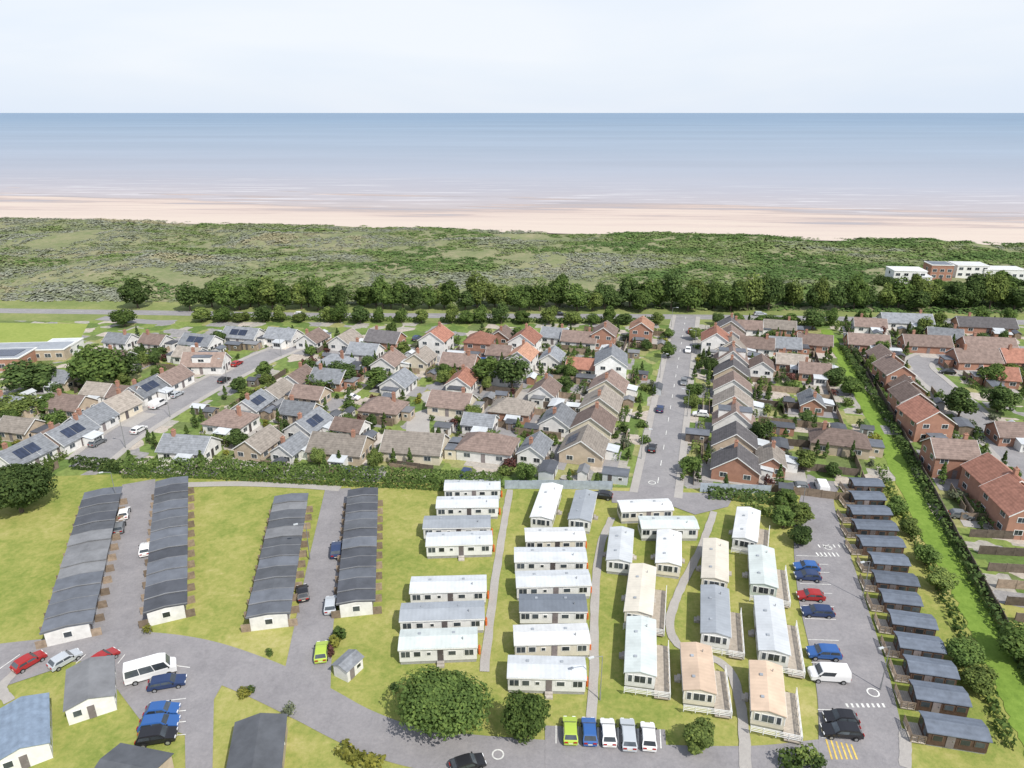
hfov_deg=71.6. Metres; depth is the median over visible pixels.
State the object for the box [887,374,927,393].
bungalow
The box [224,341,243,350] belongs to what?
garage
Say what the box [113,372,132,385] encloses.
tree
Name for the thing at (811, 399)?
bungalow
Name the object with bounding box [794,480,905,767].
lodge road
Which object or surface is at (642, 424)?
bush
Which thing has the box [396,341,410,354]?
tree
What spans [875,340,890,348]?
tree
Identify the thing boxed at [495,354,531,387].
tree
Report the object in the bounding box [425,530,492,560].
static caravan
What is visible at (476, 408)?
tree
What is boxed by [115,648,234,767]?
car park
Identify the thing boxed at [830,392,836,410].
garden fence
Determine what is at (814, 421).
conifer
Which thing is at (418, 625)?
window
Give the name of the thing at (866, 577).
street lamp
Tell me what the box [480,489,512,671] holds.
footpath
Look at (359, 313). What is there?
tree
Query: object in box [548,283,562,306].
tree
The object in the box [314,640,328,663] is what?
parked car
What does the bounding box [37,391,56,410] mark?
tree
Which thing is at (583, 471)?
garden shed
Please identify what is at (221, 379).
parked car
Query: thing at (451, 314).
tree
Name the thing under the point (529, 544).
window
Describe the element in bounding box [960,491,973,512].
garden fence
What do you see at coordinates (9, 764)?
window
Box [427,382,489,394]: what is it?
driveway
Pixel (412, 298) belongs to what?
tree
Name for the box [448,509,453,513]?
window
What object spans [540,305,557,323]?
tree
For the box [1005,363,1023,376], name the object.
tree
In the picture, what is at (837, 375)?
tree
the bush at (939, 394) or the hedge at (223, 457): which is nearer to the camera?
the hedge at (223, 457)
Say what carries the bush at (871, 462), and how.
on the garden ground at (94, 333)
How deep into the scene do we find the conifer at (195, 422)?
167.94 m
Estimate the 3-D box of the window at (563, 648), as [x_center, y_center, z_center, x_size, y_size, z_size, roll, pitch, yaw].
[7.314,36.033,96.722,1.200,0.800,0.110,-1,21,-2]
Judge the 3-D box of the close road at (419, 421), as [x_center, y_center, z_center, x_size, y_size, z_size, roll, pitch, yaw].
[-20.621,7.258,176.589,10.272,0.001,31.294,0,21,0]
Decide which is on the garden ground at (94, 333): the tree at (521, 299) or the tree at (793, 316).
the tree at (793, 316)
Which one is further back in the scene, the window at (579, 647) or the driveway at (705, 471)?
the driveway at (705, 471)
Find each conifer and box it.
[43,457,52,477]
[47,454,54,471]
[126,450,135,464]
[145,430,151,443]
[150,431,158,449]
[184,424,189,434]
[191,406,197,422]
[192,416,199,428]
[197,450,203,463]
[198,406,204,421]
[220,385,229,399]
[275,408,281,423]
[279,420,283,432]
[322,397,328,412]
[322,454,327,464]
[335,327,339,336]
[345,387,351,403]
[358,366,364,376]
[379,421,386,433]
[382,412,386,422]
[389,448,398,462]
[399,390,405,399]
[406,447,413,461]
[455,423,461,436]
[513,418,521,433]
[539,363,545,375]
[553,436,558,445]
[566,468,573,479]
[594,472,599,480]
[623,426,630,436]
[624,448,632,459]
[632,368,639,383]
[634,403,643,418]
[637,393,643,402]
[679,462,685,480]
[691,365,697,379]
[693,464,703,481]
[698,348,705,362]
[701,443,710,463]
[706,346,711,357]
[706,370,710,387]
[722,474,728,483]
[755,380,762,396]
[764,381,772,397]
[765,385,771,399]
[773,371,778,382]
[774,464,784,483]
[780,428,788,437]
[805,375,810,384]
[811,411,816,427]
[813,439,820,457]
[822,349,827,360]
[822,442,830,458]
[827,346,832,361]
[848,440,854,460]
[873,371,879,388]
[903,341,909,355]
[906,322,910,332]
[938,462,948,483]
[974,429,978,440]
[1000,450,1009,464]
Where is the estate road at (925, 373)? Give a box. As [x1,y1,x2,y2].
[907,354,1023,478]
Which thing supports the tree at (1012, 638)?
on the ground at (230, 522)
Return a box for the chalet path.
[188,481,341,490]
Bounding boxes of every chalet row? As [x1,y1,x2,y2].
[34,486,127,649]
[138,476,195,628]
[240,493,312,632]
[331,487,382,618]
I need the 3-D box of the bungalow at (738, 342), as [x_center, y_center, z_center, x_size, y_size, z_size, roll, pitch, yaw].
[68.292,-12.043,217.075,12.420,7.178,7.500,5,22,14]
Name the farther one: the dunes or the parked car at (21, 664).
the dunes
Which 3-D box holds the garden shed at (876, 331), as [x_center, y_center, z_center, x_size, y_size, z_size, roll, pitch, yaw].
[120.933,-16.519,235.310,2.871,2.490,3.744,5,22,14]
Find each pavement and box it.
[66,346,272,458]
[110,349,302,459]
[629,315,675,492]
[674,316,699,497]
[904,353,1023,479]
[929,360,995,420]
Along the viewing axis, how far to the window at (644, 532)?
123.36 m
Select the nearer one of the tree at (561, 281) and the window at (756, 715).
the window at (756, 715)
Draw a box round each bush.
[38,413,45,420]
[141,623,152,632]
[237,686,253,699]
[247,685,254,692]
[262,419,268,426]
[265,648,272,656]
[281,700,295,716]
[327,644,334,657]
[328,634,340,646]
[332,625,346,639]
[333,738,385,767]
[346,399,358,408]
[377,452,383,463]
[390,681,398,691]
[410,342,418,347]
[413,393,421,403]
[448,368,455,376]
[448,418,457,426]
[453,334,461,344]
[454,415,460,422]
[497,465,513,475]
[501,457,516,467]
[557,376,565,382]
[612,430,620,438]
[616,340,623,346]
[616,423,628,431]
[620,335,628,340]
[620,434,632,447]
[636,419,648,427]
[638,435,651,444]
[639,382,652,390]
[701,383,706,391]
[761,404,771,415]
[764,473,774,484]
[775,747,803,767]
[784,373,795,379]
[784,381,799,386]
[784,449,791,455]
[791,742,820,765]
[806,752,827,767]
[828,389,837,394]
[842,397,853,405]
[844,325,853,331]
[856,419,865,427]
[867,459,874,466]
[868,432,882,439]
[933,389,944,397]
[947,488,968,500]
[956,496,964,503]
[979,447,991,454]
[988,413,1000,420]
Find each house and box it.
[417,321,454,355]
[462,331,496,357]
[504,339,539,376]
[506,323,542,350]
[591,320,618,348]
[594,342,627,378]
[629,316,654,342]
[701,322,729,358]
[871,352,917,390]
[887,380,935,415]
[895,395,956,441]
[919,432,980,478]
[958,452,1023,503]
[976,473,1023,539]
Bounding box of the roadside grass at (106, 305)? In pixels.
[0,300,1023,325]
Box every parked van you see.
[148,398,167,408]
[807,662,851,684]
[814,478,829,490]
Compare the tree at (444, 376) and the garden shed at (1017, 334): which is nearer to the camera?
the tree at (444, 376)
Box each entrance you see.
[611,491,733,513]
[634,485,675,500]
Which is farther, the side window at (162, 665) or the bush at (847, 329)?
the bush at (847, 329)
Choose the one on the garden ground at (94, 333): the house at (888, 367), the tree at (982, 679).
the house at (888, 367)
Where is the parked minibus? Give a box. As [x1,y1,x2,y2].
[123,652,176,685]
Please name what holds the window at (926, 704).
in the timber lodge at (941, 698)
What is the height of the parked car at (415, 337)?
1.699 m
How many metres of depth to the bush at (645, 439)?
160.01 m
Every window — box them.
[1,759,14,767]
[44,353,50,357]
[62,630,72,637]
[69,442,75,448]
[71,709,82,717]
[124,669,138,678]
[138,666,153,674]
[151,662,167,670]
[161,611,170,618]
[264,618,273,624]
[352,605,360,611]
[400,651,410,657]
[402,623,411,628]
[412,594,420,600]
[413,651,420,656]
[416,623,423,627]
[424,456,430,460]
[424,594,431,599]
[427,547,435,552]
[438,509,444,513]
[438,547,444,551]
[445,491,452,495]
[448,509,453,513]
[448,650,456,654]
[453,622,460,626]
[458,594,465,598]
[463,452,470,457]
[464,649,473,655]
[467,547,474,550]
[471,620,479,626]
[474,593,482,598]
[481,546,489,550]
[488,508,495,513]
[491,491,497,495]
[495,456,502,460]
[509,679,519,685]
[516,563,524,568]
[516,646,525,652]
[518,588,527,594]
[520,456,526,460]
[521,613,529,619]
[521,680,529,685]
[527,542,534,546]
[528,563,534,568]
[528,646,535,651]
[530,588,537,593]
[531,614,538,618]
[533,457,539,462]
[537,519,545,525]
[556,681,564,686]
[561,614,568,618]
[561,646,569,650]
[563,542,569,546]
[563,588,570,592]
[566,455,572,459]
[572,681,582,687]
[575,521,583,526]
[575,542,583,546]
[575,563,583,568]
[575,613,584,618]
[577,645,586,650]
[578,587,587,592]
[587,457,594,462]
[613,562,623,568]
[622,513,629,517]
[624,563,628,569]
[627,674,632,681]
[630,513,636,517]
[633,675,646,683]
[642,530,649,534]
[647,676,652,684]
[663,565,672,572]
[664,511,671,515]
[686,692,691,699]
[688,530,696,534]
[692,692,705,701]
[703,634,708,641]
[706,694,712,702]
[709,580,719,585]
[709,635,721,643]
[719,472,726,476]
[722,637,727,644]
[739,540,749,547]
[743,475,750,480]
[752,585,757,592]
[753,712,760,720]
[758,586,768,594]
[760,714,775,723]
[761,652,766,659]
[767,653,780,661]
[769,588,774,594]
[775,716,782,725]
[780,655,786,662]
[854,450,861,454]
[860,530,867,534]
[865,547,873,551]
[876,565,884,569]
[878,531,885,535]
[879,584,887,588]
[884,548,892,552]
[886,603,894,608]
[887,531,894,535]
[891,566,899,570]
[894,548,901,552]
[895,625,904,631]
[898,586,906,590]
[900,567,908,571]
[902,605,911,610]
[902,649,912,654]
[903,659,906,670]
[907,587,916,591]
[909,684,913,696]
[911,606,920,611]
[912,674,923,680]
[914,628,924,634]
[919,701,931,707]
[919,716,923,728]
[922,424,929,428]
[922,652,932,657]
[923,726,926,737]
[924,630,934,635]
[931,735,943,741]
[932,653,942,658]
[933,677,944,683]
[940,459,948,463]
[941,424,948,428]
[943,704,954,711]
[944,679,955,684]
[955,706,966,712]
[959,739,971,746]
[974,741,986,748]
[996,521,1002,529]
[1002,438,1010,442]
[1013,530,1023,535]
[1017,517,1023,522]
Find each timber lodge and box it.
[836,504,892,522]
[839,477,884,492]
[839,490,886,507]
[841,518,898,537]
[845,534,906,555]
[856,551,911,572]
[859,569,920,592]
[866,588,923,613]
[874,608,938,635]
[880,631,946,659]
[888,654,959,685]
[894,679,972,716]
[903,710,992,753]
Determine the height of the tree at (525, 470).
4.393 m
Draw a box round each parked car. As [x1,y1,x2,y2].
[9,650,47,673]
[46,648,82,671]
[87,438,106,446]
[91,647,120,658]
[113,520,126,533]
[118,507,130,519]
[130,425,147,433]
[134,724,178,747]
[136,712,180,732]
[138,541,150,556]
[142,700,180,715]
[146,672,186,692]
[170,391,183,397]
[217,376,230,382]
[231,360,243,366]
[295,583,309,602]
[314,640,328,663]
[324,595,336,614]
[330,541,341,558]
[344,393,360,400]
[412,335,421,340]
[449,751,486,767]
[459,467,471,478]
[561,716,578,744]
[580,717,597,746]
[595,490,612,500]
[599,718,616,747]
[619,718,637,751]
[639,721,656,751]
[647,443,656,452]
[656,405,663,412]
[680,377,687,385]
[685,346,691,352]
[692,410,709,417]
[753,311,765,315]
[790,481,809,487]
[793,560,820,571]
[793,569,821,582]
[796,588,825,602]
[800,604,835,618]
[805,643,842,661]
[820,720,864,741]
[822,708,860,725]
[939,368,956,374]
[948,508,974,520]
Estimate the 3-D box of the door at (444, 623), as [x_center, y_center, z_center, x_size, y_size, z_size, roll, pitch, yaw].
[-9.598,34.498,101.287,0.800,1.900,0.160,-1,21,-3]
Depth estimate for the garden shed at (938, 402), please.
177.95 m
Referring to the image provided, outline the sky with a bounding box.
[0,0,1023,112]
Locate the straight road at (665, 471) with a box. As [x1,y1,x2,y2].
[639,315,695,488]
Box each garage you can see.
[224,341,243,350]
[242,340,261,350]
[447,350,465,352]
[537,459,558,479]
[548,398,564,407]
[576,373,595,384]
[601,466,629,484]
[685,427,709,443]
[770,421,795,436]
[771,437,789,450]
[830,422,846,428]
[889,347,902,351]
[952,417,974,435]
[985,380,1006,392]
[991,331,1012,337]
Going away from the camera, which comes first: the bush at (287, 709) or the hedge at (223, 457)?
the bush at (287, 709)
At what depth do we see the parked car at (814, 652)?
96.68 m
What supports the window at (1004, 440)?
in the bungalow at (1005, 433)
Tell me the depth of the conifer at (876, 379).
191.61 m
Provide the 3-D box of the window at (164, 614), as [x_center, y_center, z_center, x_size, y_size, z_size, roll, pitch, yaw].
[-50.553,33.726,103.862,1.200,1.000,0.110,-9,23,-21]
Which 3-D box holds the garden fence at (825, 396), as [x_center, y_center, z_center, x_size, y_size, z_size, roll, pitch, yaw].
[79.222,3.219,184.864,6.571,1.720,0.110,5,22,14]
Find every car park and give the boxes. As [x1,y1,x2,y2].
[0,652,60,684]
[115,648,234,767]
[545,726,667,767]
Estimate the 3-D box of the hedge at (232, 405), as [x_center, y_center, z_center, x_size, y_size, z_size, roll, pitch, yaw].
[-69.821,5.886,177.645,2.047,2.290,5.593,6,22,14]
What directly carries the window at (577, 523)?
in the static caravan at (581, 513)
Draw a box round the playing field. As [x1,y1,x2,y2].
[0,323,87,342]
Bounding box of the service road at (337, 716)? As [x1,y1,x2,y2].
[0,632,857,767]
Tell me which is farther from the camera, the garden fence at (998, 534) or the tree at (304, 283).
the tree at (304, 283)
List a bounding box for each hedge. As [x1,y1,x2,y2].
[40,450,68,466]
[68,455,127,473]
[118,456,503,492]
[198,434,228,446]
[205,313,419,321]
[213,455,237,466]
[225,401,240,408]
[263,380,275,387]
[305,374,334,392]
[343,385,356,395]
[439,316,653,322]
[522,430,556,439]
[568,345,587,348]
[568,389,578,401]
[578,379,587,390]
[618,407,628,422]
[690,440,699,453]
[697,419,705,428]
[704,389,709,402]
[707,486,790,505]
[743,499,773,518]
[750,318,952,327]
[759,376,767,389]
[776,398,784,412]
[779,369,787,380]
[839,343,1023,677]
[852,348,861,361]
[857,357,864,366]
[875,464,1016,747]
[878,384,886,396]
[952,427,961,438]
[966,378,979,388]
[968,499,995,529]
[969,419,982,434]
[972,426,985,442]
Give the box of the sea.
[0,113,1023,222]
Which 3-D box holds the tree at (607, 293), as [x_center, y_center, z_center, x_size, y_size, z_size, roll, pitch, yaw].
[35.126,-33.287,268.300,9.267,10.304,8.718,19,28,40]
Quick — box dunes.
[0,219,1023,312]
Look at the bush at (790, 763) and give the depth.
80.57 m
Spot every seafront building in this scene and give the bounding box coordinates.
[885,266,927,283]
[922,274,932,280]
[923,261,954,280]
[948,261,990,277]
[983,266,1023,279]
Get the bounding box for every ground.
[0,321,1023,607]
[0,474,1023,767]
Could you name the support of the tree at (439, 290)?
on the roadside grass at (106, 305)
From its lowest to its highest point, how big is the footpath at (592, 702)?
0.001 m
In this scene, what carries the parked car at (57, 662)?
on the service road at (337, 716)
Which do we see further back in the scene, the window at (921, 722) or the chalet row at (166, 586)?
the chalet row at (166, 586)
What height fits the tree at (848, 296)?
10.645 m
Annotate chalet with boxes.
[0,692,52,767]
[63,655,116,724]
[94,743,173,767]
[226,713,287,767]
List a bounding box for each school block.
[0,341,76,360]
[0,347,36,370]
[47,338,84,354]
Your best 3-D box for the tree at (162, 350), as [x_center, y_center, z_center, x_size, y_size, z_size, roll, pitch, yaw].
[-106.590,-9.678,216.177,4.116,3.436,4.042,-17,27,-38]
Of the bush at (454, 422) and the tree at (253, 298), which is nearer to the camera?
the bush at (454, 422)
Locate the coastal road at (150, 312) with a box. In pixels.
[0,308,1023,324]
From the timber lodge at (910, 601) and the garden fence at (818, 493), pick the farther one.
the garden fence at (818, 493)
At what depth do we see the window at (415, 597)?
106.84 m
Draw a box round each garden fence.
[48,460,58,470]
[73,383,84,392]
[142,354,161,367]
[156,363,174,368]
[268,368,285,384]
[317,343,327,353]
[319,466,352,474]
[361,417,392,425]
[362,415,394,424]
[389,462,416,472]
[393,460,432,471]
[400,367,419,373]
[486,385,517,392]
[498,421,505,427]
[505,480,560,488]
[513,452,548,459]
[514,383,522,397]
[515,427,560,439]
[530,400,548,407]
[534,408,547,414]
[552,374,575,381]
[558,392,580,399]
[560,344,586,349]
[560,480,612,489]
[569,348,598,354]
[638,343,655,348]
[653,331,664,335]
[700,483,771,492]
[751,377,770,382]
[754,384,819,393]
[757,399,832,411]
[758,416,828,427]
[761,436,809,447]
[767,483,848,499]
[773,371,798,378]
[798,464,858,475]
[820,394,829,398]
[826,381,830,394]
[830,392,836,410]
[836,407,843,423]
[853,451,861,475]
[856,347,873,382]
[874,378,900,427]
[900,426,929,483]
[928,476,960,545]
[949,483,965,509]
[959,535,997,610]
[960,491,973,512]
[960,512,988,520]
[962,370,969,381]
[969,529,1021,539]
[978,545,1023,556]
[987,562,1023,572]
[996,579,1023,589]
[996,599,1023,662]
[1004,595,1023,605]
[1014,612,1023,621]
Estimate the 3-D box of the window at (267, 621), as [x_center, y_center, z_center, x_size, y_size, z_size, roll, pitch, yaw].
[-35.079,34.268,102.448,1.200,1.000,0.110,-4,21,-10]
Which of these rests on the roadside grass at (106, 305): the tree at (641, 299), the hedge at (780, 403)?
the tree at (641, 299)
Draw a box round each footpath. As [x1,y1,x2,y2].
[0,671,16,703]
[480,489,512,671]
[586,517,614,719]
[665,511,751,767]
[898,727,911,767]
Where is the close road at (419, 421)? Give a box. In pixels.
[406,391,437,432]
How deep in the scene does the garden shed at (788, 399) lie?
179.18 m
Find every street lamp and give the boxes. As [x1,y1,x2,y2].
[293,523,310,559]
[588,656,602,700]
[860,561,870,599]
[878,646,890,689]
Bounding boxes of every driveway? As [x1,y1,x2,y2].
[120,412,155,426]
[151,444,222,474]
[199,425,262,435]
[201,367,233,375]
[232,456,270,467]
[288,338,332,355]
[319,350,338,354]
[324,398,344,410]
[340,384,366,392]
[369,384,427,396]
[374,432,382,444]
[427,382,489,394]
[433,416,454,421]
[448,421,517,436]
[464,461,498,468]
[478,379,527,387]
[483,408,540,422]
[512,392,580,403]
[516,447,566,469]
[534,369,546,375]
[549,444,621,466]
[561,427,629,443]
[579,387,637,402]
[617,408,632,421]
[620,338,660,344]
[693,461,776,484]
[695,421,769,433]
[697,387,766,399]
[698,404,766,417]
[705,375,756,385]
[772,469,806,481]
[782,401,837,418]
[802,381,825,387]
[809,353,827,358]
[841,326,893,335]
[865,386,934,398]
[880,425,958,438]
[916,450,961,490]
[920,353,938,357]
[959,511,994,529]
[972,432,995,444]
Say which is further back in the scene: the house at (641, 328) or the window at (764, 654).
the house at (641, 328)
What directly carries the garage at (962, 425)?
on the garden ground at (94, 333)
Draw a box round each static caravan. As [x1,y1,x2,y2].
[398,627,477,667]
[399,600,484,632]
[409,575,486,604]
[422,515,490,540]
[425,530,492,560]
[436,495,498,518]
[444,479,500,500]
[507,655,586,699]
[513,623,590,657]
[514,547,587,570]
[515,569,591,600]
[519,594,587,624]
[524,527,586,546]
[529,482,562,527]
[567,489,597,533]
[603,526,636,575]
[616,498,673,523]
[619,615,670,699]
[621,563,666,636]
[637,516,699,540]
[651,529,684,578]
[674,642,732,718]
[694,584,744,659]
[696,538,731,587]
[729,507,769,554]
[741,660,802,743]
[742,544,790,607]
[748,595,805,678]
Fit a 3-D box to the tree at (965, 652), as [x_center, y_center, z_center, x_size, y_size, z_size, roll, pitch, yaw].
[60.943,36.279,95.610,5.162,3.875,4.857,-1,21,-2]
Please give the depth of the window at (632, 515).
128.62 m
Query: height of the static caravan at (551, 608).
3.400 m
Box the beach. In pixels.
[0,187,1023,245]
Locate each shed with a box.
[18,388,36,396]
[189,403,209,414]
[202,407,219,418]
[213,344,226,351]
[246,376,260,386]
[260,405,275,419]
[269,456,287,472]
[270,398,282,405]
[329,409,341,416]
[331,649,363,681]
[342,406,355,416]
[353,366,366,373]
[363,430,377,442]
[382,392,391,397]
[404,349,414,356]
[426,368,436,379]
[433,421,453,434]
[482,391,495,404]
[495,390,508,398]
[505,418,520,430]
[523,422,539,429]
[526,372,537,384]
[566,402,580,412]
[577,463,589,480]
[623,395,634,407]
[628,349,639,358]
[638,370,648,380]
[653,382,662,395]
[657,339,665,349]
[747,352,760,357]
[778,482,793,490]
[783,397,794,402]
[859,424,874,435]
[871,329,882,333]
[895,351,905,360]
[896,326,906,334]
[933,397,944,410]
[1011,329,1021,339]
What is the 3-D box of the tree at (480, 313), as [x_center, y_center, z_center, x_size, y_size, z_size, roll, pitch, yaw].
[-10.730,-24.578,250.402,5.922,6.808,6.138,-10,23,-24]
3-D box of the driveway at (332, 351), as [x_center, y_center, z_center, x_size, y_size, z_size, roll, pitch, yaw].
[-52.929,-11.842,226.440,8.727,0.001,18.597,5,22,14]
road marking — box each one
[492,749,503,759]
[825,739,832,758]
[830,740,837,758]
[835,741,842,758]
[866,688,879,696]
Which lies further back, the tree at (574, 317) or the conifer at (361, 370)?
the tree at (574, 317)
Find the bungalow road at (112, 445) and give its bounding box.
[71,346,295,459]
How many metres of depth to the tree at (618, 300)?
267.27 m
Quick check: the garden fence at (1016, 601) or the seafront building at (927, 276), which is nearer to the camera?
the garden fence at (1016, 601)
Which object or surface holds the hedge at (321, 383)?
on the garden ground at (94, 333)
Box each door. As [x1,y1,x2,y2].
[18,754,30,767]
[87,705,96,718]
[350,667,354,679]
[437,650,443,659]
[442,621,447,627]
[445,409,448,416]
[448,593,452,600]
[459,546,463,554]
[481,454,484,462]
[546,680,551,690]
[550,563,554,569]
[551,645,557,655]
[552,613,557,622]
[553,587,558,593]
[837,448,842,455]
[884,565,890,570]
[889,584,895,589]
[895,604,901,609]
[905,626,913,632]
[913,650,920,655]
[923,675,932,681]
[931,702,941,712]
[945,736,955,747]
[951,470,957,478]
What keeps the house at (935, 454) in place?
on the garden ground at (94, 333)
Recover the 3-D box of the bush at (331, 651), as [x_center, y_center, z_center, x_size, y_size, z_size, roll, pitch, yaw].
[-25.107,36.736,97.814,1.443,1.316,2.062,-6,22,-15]
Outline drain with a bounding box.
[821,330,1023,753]
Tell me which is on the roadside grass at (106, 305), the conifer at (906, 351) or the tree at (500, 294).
the tree at (500, 294)
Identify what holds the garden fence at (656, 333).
on the garden ground at (94, 333)
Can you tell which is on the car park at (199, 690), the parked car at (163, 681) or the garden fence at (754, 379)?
the parked car at (163, 681)
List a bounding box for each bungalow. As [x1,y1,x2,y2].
[0,390,41,417]
[0,415,48,441]
[0,432,58,466]
[31,421,61,454]
[40,369,84,392]
[43,388,98,418]
[43,413,103,454]
[62,402,119,431]
[78,381,111,402]
[93,387,143,422]
[101,329,139,349]
[104,380,140,398]
[105,344,136,364]
[123,373,174,405]
[136,329,178,350]
[155,428,222,469]
[156,364,194,390]
[165,342,208,363]
[177,332,223,350]
[179,348,231,373]
[200,405,260,437]
[222,325,265,345]
[230,388,275,418]
[231,424,285,461]
[263,326,304,348]
[264,377,293,401]
[268,431,308,464]
[272,394,323,423]
[282,406,333,439]
[284,361,312,384]
[284,383,332,405]
[294,327,331,348]
[304,429,375,466]
[308,363,359,391]
[316,350,362,367]
[326,328,363,350]
[328,416,371,434]
[338,337,385,360]
[356,391,414,423]
[363,325,406,349]
[369,345,409,373]
[378,367,418,397]
[378,429,457,465]
[402,345,437,370]
[425,387,484,417]
[438,350,479,370]
[444,364,478,392]
[449,431,520,464]
[460,411,499,433]
[484,344,513,360]
[485,371,509,386]
[486,397,536,424]
[492,324,514,344]
[515,431,553,466]
[526,372,562,407]
[537,345,565,368]
[537,402,576,436]
[540,323,568,344]
[557,424,619,467]
[560,327,596,349]
[565,356,594,373]
[568,401,616,440]
[578,385,623,419]
[587,369,637,397]
[710,439,773,484]
[711,421,769,454]
[712,385,764,415]
[712,396,755,430]
[713,341,750,368]
[713,354,750,379]
[713,370,752,396]
[715,331,755,355]
[716,313,745,332]
[723,324,745,338]
[735,316,770,335]
[739,334,775,356]
[748,353,774,377]
[755,440,798,477]
[763,317,803,336]
[769,332,809,354]
[775,348,808,373]
[796,329,833,352]
[796,388,834,415]
[797,356,832,385]
[808,420,884,459]
[844,332,891,351]
[851,313,888,334]
[865,343,904,364]
[876,309,935,329]
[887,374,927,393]
[896,329,954,353]
[924,324,964,344]
[938,344,1004,369]
[949,312,1019,333]
[955,332,1018,348]
[969,365,1022,388]
[983,421,1023,451]
[998,344,1023,367]
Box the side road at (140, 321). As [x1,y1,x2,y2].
[95,316,176,323]
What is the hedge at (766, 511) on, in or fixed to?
on the ground at (230, 522)
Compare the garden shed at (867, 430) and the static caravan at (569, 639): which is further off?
the garden shed at (867, 430)
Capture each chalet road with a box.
[81,479,154,654]
[278,488,350,702]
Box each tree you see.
[0,359,56,390]
[0,392,38,414]
[0,409,19,417]
[0,462,57,512]
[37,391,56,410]
[44,409,66,424]
[49,382,63,392]
[64,343,126,383]
[107,308,136,325]
[113,349,141,378]
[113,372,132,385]
[116,278,152,307]
[132,346,144,353]
[136,351,149,364]
[147,348,160,363]
[150,364,166,375]
[156,346,167,353]
[174,281,201,310]
[191,306,212,321]
[197,280,218,306]
[205,278,235,306]
[209,330,226,340]
[212,306,233,321]
[226,428,249,444]
[228,286,250,309]
[229,376,246,392]
[232,311,249,321]
[239,388,253,400]
[245,278,262,305]
[245,288,257,306]
[253,305,271,321]
[255,361,273,373]
[256,276,283,309]
[258,373,274,382]
[273,279,292,306]
[273,305,285,321]
[290,282,308,309]
[292,312,305,321]
[298,276,318,306]
[302,358,316,367]
[305,345,315,354]
[307,275,326,310]
[310,447,325,464]
[318,306,332,321]
[321,286,331,307]
[326,283,348,306]
[327,360,356,380]
[328,301,348,322]
[341,413,355,418]
[347,286,372,306]
[351,305,370,322]
[361,355,374,369]
[363,367,387,387]
[365,447,381,471]
[366,285,379,306]
[366,414,376,427]
[371,275,392,308]
[373,306,384,320]
[380,287,396,308]
[385,321,396,330]
[390,281,409,307]
[392,664,493,740]
[394,307,407,322]
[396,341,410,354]
[401,286,423,309]
[415,309,427,322]
[418,284,439,307]
[430,283,447,307]
[436,363,452,370]
[436,370,450,384]
[441,280,459,304]
[445,302,458,322]
[456,291,474,309]
[457,310,475,322]
[465,270,489,307]
[465,404,481,412]
[472,356,498,380]
[473,304,490,321]
[481,376,491,387]
[484,283,496,306]
[490,302,508,323]
[491,285,514,305]
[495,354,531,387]
[500,689,550,744]
[507,285,534,310]
[511,327,520,334]
[514,310,530,323]
[514,461,536,480]
[521,284,536,308]
[529,280,552,310]
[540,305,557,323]
[548,273,570,306]
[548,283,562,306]
[553,364,564,374]
[562,311,581,323]
[562,356,574,364]
[562,376,573,392]
[563,283,591,310]
[563,364,578,376]
[586,292,603,310]
[586,313,600,322]
[593,281,616,308]
[602,305,615,321]
[605,291,628,306]
[615,313,632,324]
[619,276,638,306]
[630,289,652,311]
[638,281,658,308]
[640,339,652,350]
[651,312,664,324]
[652,279,672,306]
[660,341,676,357]
[662,268,682,308]
[663,328,674,337]
[677,283,703,310]
[678,456,701,472]
[682,716,715,754]
[683,394,702,406]
[685,383,702,395]
[687,278,711,302]
[688,327,701,339]
[703,357,718,370]
[707,279,724,307]
[712,312,724,322]
[719,286,746,311]
[729,279,745,288]
[734,312,745,319]
[735,272,765,310]
[749,418,776,438]
[750,285,765,306]
[755,315,765,320]
[758,274,784,309]
[765,314,781,319]
[766,329,775,335]
[772,505,796,528]
[776,488,798,506]
[781,313,800,321]
[782,282,792,303]
[785,280,803,306]
[787,525,812,544]
[790,502,814,524]
[792,449,816,469]
[798,409,817,421]
[801,307,825,329]
[805,285,823,308]
[811,276,829,308]
[823,308,838,323]
[823,367,846,384]
[824,462,842,476]
[827,283,847,307]
[836,280,854,307]
[840,375,864,394]
[846,271,869,308]
[854,309,868,317]
[860,286,878,306]
[864,354,875,368]
[872,274,894,285]
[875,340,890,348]
[876,282,899,307]
[886,495,909,514]
[889,275,915,307]
[898,517,922,534]
[903,290,931,308]
[910,326,923,333]
[911,273,928,291]
[913,544,943,565]
[917,316,933,328]
[925,277,944,302]
[925,566,960,590]
[933,285,952,305]
[934,279,950,286]
[934,311,947,326]
[941,387,980,416]
[944,280,974,307]
[944,635,986,667]
[959,663,999,695]
[965,273,988,299]
[965,280,986,307]
[973,306,990,316]
[976,332,989,336]
[976,363,1007,380]
[978,386,1023,411]
[980,271,1009,308]
[992,270,1017,303]
[995,619,1023,661]
[999,288,1023,308]
[999,307,1017,317]
[999,329,1008,336]
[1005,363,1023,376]
[1012,278,1023,288]
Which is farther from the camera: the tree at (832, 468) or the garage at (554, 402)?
the garage at (554, 402)
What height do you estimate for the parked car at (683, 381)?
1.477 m
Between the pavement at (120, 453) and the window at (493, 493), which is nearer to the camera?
the window at (493, 493)

